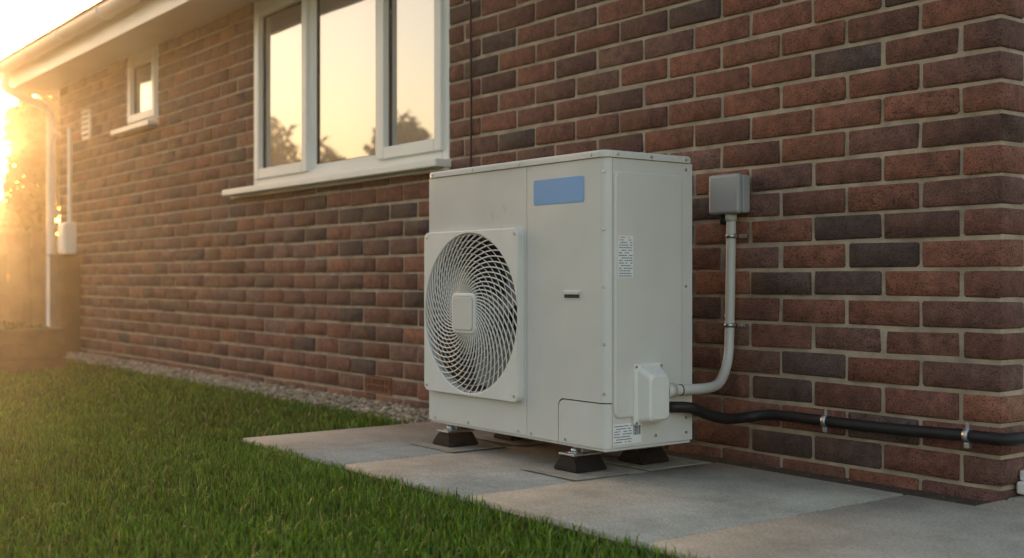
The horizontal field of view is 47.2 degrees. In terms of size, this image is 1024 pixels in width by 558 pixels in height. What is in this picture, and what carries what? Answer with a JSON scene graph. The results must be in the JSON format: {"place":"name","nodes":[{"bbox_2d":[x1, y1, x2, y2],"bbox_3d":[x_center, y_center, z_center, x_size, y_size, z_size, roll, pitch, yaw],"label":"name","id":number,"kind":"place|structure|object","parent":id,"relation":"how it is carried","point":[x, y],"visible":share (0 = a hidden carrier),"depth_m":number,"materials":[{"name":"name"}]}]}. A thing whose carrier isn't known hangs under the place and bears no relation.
{"place":"outdoors","nodes":[
{"label":"outdoors","id":0,"kind":"place"},
{"bbox_2d":[0,0,99,221],"label":"sky","id":1,"kind":"structure","parent":0,"point":[21,21],"materials":[{"name":"white"}]},
{"bbox_2d":[0,323,709,557],"bbox_3d":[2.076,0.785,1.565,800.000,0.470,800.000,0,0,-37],"label":"ground","id":2,"kind":"structure","parent":0,"point":[255,512],"depth_m":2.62,"materials":[{"name":"green plant"}]},
{"bbox_2d":[0,228,58,325],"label":"wooden fence","id":3,"kind":"object","parent":2,"relation":"on","point":[22,276],"visible":0.03,"depth_m":12.94,"materials":[{"name":"brown wood"}]},
{"bbox_2d":[0,94,59,218],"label":"tree","id":4,"kind":"object","parent":2,"relation":"on","point":[23,126],"visible":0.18,"depth_m":19.22,"materials":[{"name":"green plant"}]},
{"bbox_2d":[0,195,59,233],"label":"tree","id":5,"kind":"object","parent":2,"relation":"on","point":[10,222],"visible":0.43,"depth_m":19.75,"materials":[{"name":"green plant"}]},
{"bbox_2d":[0,320,66,373],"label":"wooden planter","id":6,"kind":"object","parent":2,"relation":"on","point":[40,347],"visible":0.99,"depth_m":6.74,"materials":[{"name":"brown wood"}]},
{"bbox_2d":[66,352,431,445],"bbox_3d":[-2.067,0.540,6.235,1.028,0.047,5.379,0,0,-37],"label":"gravel strip","id":7,"kind":"object","parent":2,"relation":"on","point":[402,411],"visible":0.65,"depth_m":5.55,"materials":[{"name":"grey gravel"}]},
{"bbox_2d":[47,254,81,352],"bbox_3d":[-3.252,0.180,8.500,0.157,0.719,0.310,0,0,-37],"label":"timber post casing","id":8,"kind":"object","parent":7,"relation":"on","point":[64,290],"visible":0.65,"depth_m":8.41,"materials":[{"name":"brown wood"}]},
{"bbox_2d":[59,0,1023,501],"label":"wall bricks","id":9,"kind":"object","parent":2,"relation":"on","point":[1003,32],"depth_m":3.51,"materials":[{"name":"brick"}]},
{"bbox_2d":[58,128,76,253],"bbox_3d":[-3.245,-0.640,8.542,0.095,0.920,0.170,0,0,-37],"label":"meter box","id":10,"kind":"object","parent":9,"relation":"attached to","point":[67,237],"visible":0.93,"depth_m":8.51,"materials":[{"name":"white plastic"}]},
{"bbox_2d":[58,224,63,251],"bbox_3d":[-3.280,-0.295,8.516,0.008,0.200,0.140,0,0,-37],"label":"door","id":11,"kind":"structure","parent":10,"relation":"in","point":[60,227],"depth_m":8.49,"materials":[{"name":"white plastic"}]},
{"bbox_2d":[82,108,91,139],"bbox_3d":[-3.014,-1.095,8.303,0.019,0.210,0.170,0,0,-37],"label":"extractor vent plate","id":12,"kind":"object","parent":9,"relation":"attached to","point":[89,125],"visible":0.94,"depth_m":8.24,"materials":[{"name":"white plastic"}]},
{"bbox_2d":[81,110,88,134],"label":"extractor vent louvres","id":13,"kind":"object","parent":12,"relation":"attached to","point":[84,122],"visible":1,"depth_m":8.28,"materials":[{"name":"white plastic"}]},
{"bbox_2d":[83,112,87,136],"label":"extractor vent slots","id":14,"kind":"object","parent":12,"relation":"attached to","point":[86,118],"visible":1,"depth_m":8.29,"materials":[{"name":"beige plastic"}]},
{"bbox_2d":[110,119,158,135],"bbox_3d":[-2.384,-0.962,7.476,0.130,0.033,0.710,0,0,-37],"label":"window sill","id":15,"kind":"structure","parent":9,"relation":"on","point":[136,127],"depth_m":7.39,"materials":[{"name":"white plastic"}]},
{"bbox_2d":[16,0,257,91],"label":"soffit","id":16,"kind":"structure","parent":9,"relation":"attached to","point":[191,15],"depth_m":7.11,"materials":[{"name":"white plastic"}]},
{"bbox_2d":[9,0,192,88],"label":"fascia board","id":17,"kind":"object","parent":16,"relation":"attached to","point":[134,16],"depth_m":7.14,"materials":[{"name":"white plastic"}]},
{"bbox_2d":[15,88,59,96],"bbox_3d":[-2.335,-1.495,9.986,3.710,0.160,0.018,0,0,-37],"label":"eave end board","id":18,"kind":"object","parent":17,"relation":"attached to","point":[55,93],"depth_m":9.01,"materials":[{"name":"white plastic"}]},
{"bbox_2d":[0,0,141,72],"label":"gutter","id":19,"kind":"object","parent":17,"relation":"attached to","point":[85,22],"depth_m":7.27,"materials":[{"name":"white plastic"}]},
{"bbox_2d":[128,45,158,124],"bbox_3d":[-2.314,-1.212,7.465,0.081,0.465,0.546,0,0,-37],"label":"window frame","id":20,"kind":"object","parent":9,"relation":"attached to","point":[143,53],"visible":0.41,"depth_m":7.27,"materials":[{"name":"white plastic"}]},
{"bbox_2d":[127,50,156,123],"bbox_3d":[-2.339,-1.212,7.447,0.052,0.409,0.494,0,0,-37],"label":"window sash","id":21,"kind":"object","parent":20,"relation":"attached to","point":[133,64],"depth_m":7.42,"materials":[{"name":"white plastic"}]},
{"bbox_2d":[134,62,150,113],"bbox_3d":[-2.332,-1.212,7.452,0.014,0.307,0.392,0,0,-37],"label":"window gasket","id":22,"kind":"object","parent":21,"relation":"attached to","point":[134,84],"depth_m":7.60,"materials":[{"name":"black rubber"}]},
{"bbox_2d":[135,63,150,113],"bbox_3d":[-2.328,-1.212,7.455,0.006,0.309,0.394,0,0,-37],"label":"window glass","id":23,"kind":"object","parent":21,"relation":"attached to","point":[142,88],"visible":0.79,"depth_m":7.49,"materials":[{"name":"grey"}]},
{"bbox_2d":[222,158,451,196],"bbox_3d":[-0.872,-0.459,5.465,0.135,0.033,2.080,0,0,-37],"label":"window sill","id":24,"kind":"structure","parent":9,"relation":"attached to","point":[427,164],"depth_m":5.19,"materials":[{"name":"white plastic"}]},
{"bbox_2d":[231,167,449,198],"bbox_3d":[-0.878,-0.436,5.462,0.028,0.012,2.060,0,0,-37],"label":"window sill apron","id":25,"kind":"object","parent":24,"relation":"attached to","point":[348,182],"depth_m":5.27,"materials":[{"name":"white plastic"}]},
{"bbox_2d":[254,0,449,184],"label":"window frame","id":26,"kind":"object","parent":9,"relation":"attached to","point":[372,163],"visible":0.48,"depth_m":5.28,"materials":[{"name":"white plastic"}]},
{"bbox_2d":[254,0,309,179],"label":"window sash","id":27,"kind":"object","parent":26,"relation":"in","point":[260,13],"depth_m":5.88,"materials":[{"name":"white plastic"}]},
{"bbox_2d":[263,1,301,167],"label":"window gasket","id":28,"kind":"object","parent":27,"relation":"attached to","point":[264,80],"depth_m":6.05,"materials":[{"name":"black rubber"}]},
{"bbox_2d":[265,2,301,167],"bbox_3d":[-1.132,-0.961,5.868,0.006,0.792,0.489,0,0,-37],"label":"window glass","id":29,"kind":"object","parent":27,"relation":"in","point":[283,87],"visible":0.75,"depth_m":5.88,"materials":[{"name":"clear glass"}]},
{"bbox_2d":[315,0,376,167],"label":"window bead","id":30,"kind":"object","parent":26,"relation":"attached to","point":[345,161],"depth_m":5.53,"materials":[{"name":"white plastic"}]},
{"bbox_2d":[317,0,375,163],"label":"window gasket","id":31,"kind":"object","parent":30,"relation":"attached to","point":[318,89],"depth_m":5.58,"materials":[{"name":"black rubber"}]},
{"bbox_2d":[319,0,375,163],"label":"window glass","id":32,"kind":"object","parent":26,"relation":"in","point":[347,79],"visible":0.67,"depth_m":5.36,"materials":[{"name":"clear glass"}]},
{"bbox_2d":[377,0,443,159],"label":"window sash","id":33,"kind":"object","parent":26,"relation":"in","point":[385,150],"depth_m":4.95,"materials":[{"name":"white plastic"}]},
{"bbox_2d":[389,0,390,145],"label":"window gasket","id":34,"kind":"object","parent":33,"relation":"attached to","point":[389,72],"depth_m":5.05,"materials":[{"name":"black rubber"}]},
{"bbox_2d":[391,0,433,145],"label":"window glass","id":35,"kind":"object","parent":33,"relation":"in","point":[412,70],"visible":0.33,"depth_m":4.91,"materials":[{"name":"clear glass"}]},
{"bbox_2d":[365,375,391,394],"bbox_3d":[-0.578,0.463,5.102,0.022,0.069,0.219,0,0,-37],"label":"air brick grille","id":36,"kind":"object","parent":9,"relation":"in","point":[379,385],"visible":1,"depth_m":5.09,"materials":[{"name":"brown brick"}]},
{"bbox_2d":[469,0,471,166],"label":"overhead cable","id":37,"kind":"object","parent":9,"relation":"attached to","point":[470,21],"visible":0.63,"depth_m":4.51,"materials":[{"name":"black plastic"}]},
{"bbox_2d":[669,221,747,397],"bbox_3d":[0.539,0.073,3.273,0.067,0.488,0.404,0,0,38],"label":"cable conduit","id":38,"kind":"object","parent":9,"relation":"attached to","point":[716,384],"visible":0.95,"depth_m":3.41,"materials":[{"name":"plastic"}]},
{"bbox_2d":[709,173,749,224],"bbox_3d":[0.636,-0.233,3.425,0.058,0.145,0.117,0,0,-37],"label":"electrical isolator box","id":39,"kind":"object","parent":9,"relation":"attached to","point":[729,197],"visible":1,"depth_m":3.40,"materials":[{"name":"grey plastic"}]},
{"bbox_2d":[669,401,1023,448],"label":"insulated pipe","id":40,"kind":"object","parent":9,"relation":"attached to","point":[968,436],"visible":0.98,"depth_m":3.05,"materials":[{"name":"black plastic"}]},
{"bbox_2d":[60,0,1023,490],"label":"mortar backing","id":41,"kind":"object","parent":2,"relation":"on","point":[884,354],"visible":0.21,"depth_m":3.45,"materials":[{"name":"grey concrete"}]},
{"bbox_2d":[0,72,54,326],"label":"downpipe","id":42,"kind":"object","parent":41,"relation":"attached to","point":[42,105],"visible":0.92,"depth_m":8.82,"materials":[{"name":"white plastic"}]},
{"bbox_2d":[52,132,59,215],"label":"downpipe brackets","id":43,"kind":"object","parent":41,"relation":"attached to","point":[56,134],"visible":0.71,"depth_m":8.84,"materials":[{"name":"white plastic"}]},
{"bbox_2d":[242,441,990,557],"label":"paving bedding","id":44,"kind":"object","parent":2,"relation":"on","point":[936,496],"depth_m":3.06,"materials":[{"name":"concrete"}]},
{"bbox_2d":[243,422,1023,557],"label":"paving","id":45,"kind":"structure","parent":0,"point":[704,509],"depth_m":2.71,"materials":[{"name":"concrete"}]},
{"bbox_2d":[409,434,701,480],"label":"footing plates","id":46,"kind":"object","parent":45,"relation":"on","point":[549,469],"visible":0.59,"depth_m":3.25,"materials":[{"name":"concrete"}]},
{"bbox_2d":[424,150,691,473],"bbox_3d":[0.117,0.089,3.435,0.370,0.852,0.896,0,0,-37],"label":"outdoor heat pump unit","id":47,"kind":"object","parent":46,"relation":"on","point":[558,299],"visible":1,"depth_m":3.20,"materials":[{"name":"metal"}]},
{"bbox_2d":[1017,470,1023,494],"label":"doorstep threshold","id":48,"kind":"object","parent":45,"relation":"on","point":[1020,487],"visible":1,"depth_m":2.80,"materials":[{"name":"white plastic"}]},
{"bbox_3d":[3.166,-2.625,9.098,4.027,2.048,8.116,0,0,-37],"label":"roof back","id":49,"kind":"object","parent":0,"visible":0},
{"bbox_2d":[0,0,107,62],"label":"roof front","id":50,"kind":"structure","parent":49,"relation":"attached to","point":[69,20],"depth_m":7.54,"materials":[{"name":"tile"}]},
{"bbox_2d":[20,7,114,60],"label":"gutter brackets","id":51,"kind":"object","parent":50,"relation":"attached to","point":[97,13],"visible":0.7,"depth_m":7.41,"materials":[{"name":"white plastic"}]}
]}

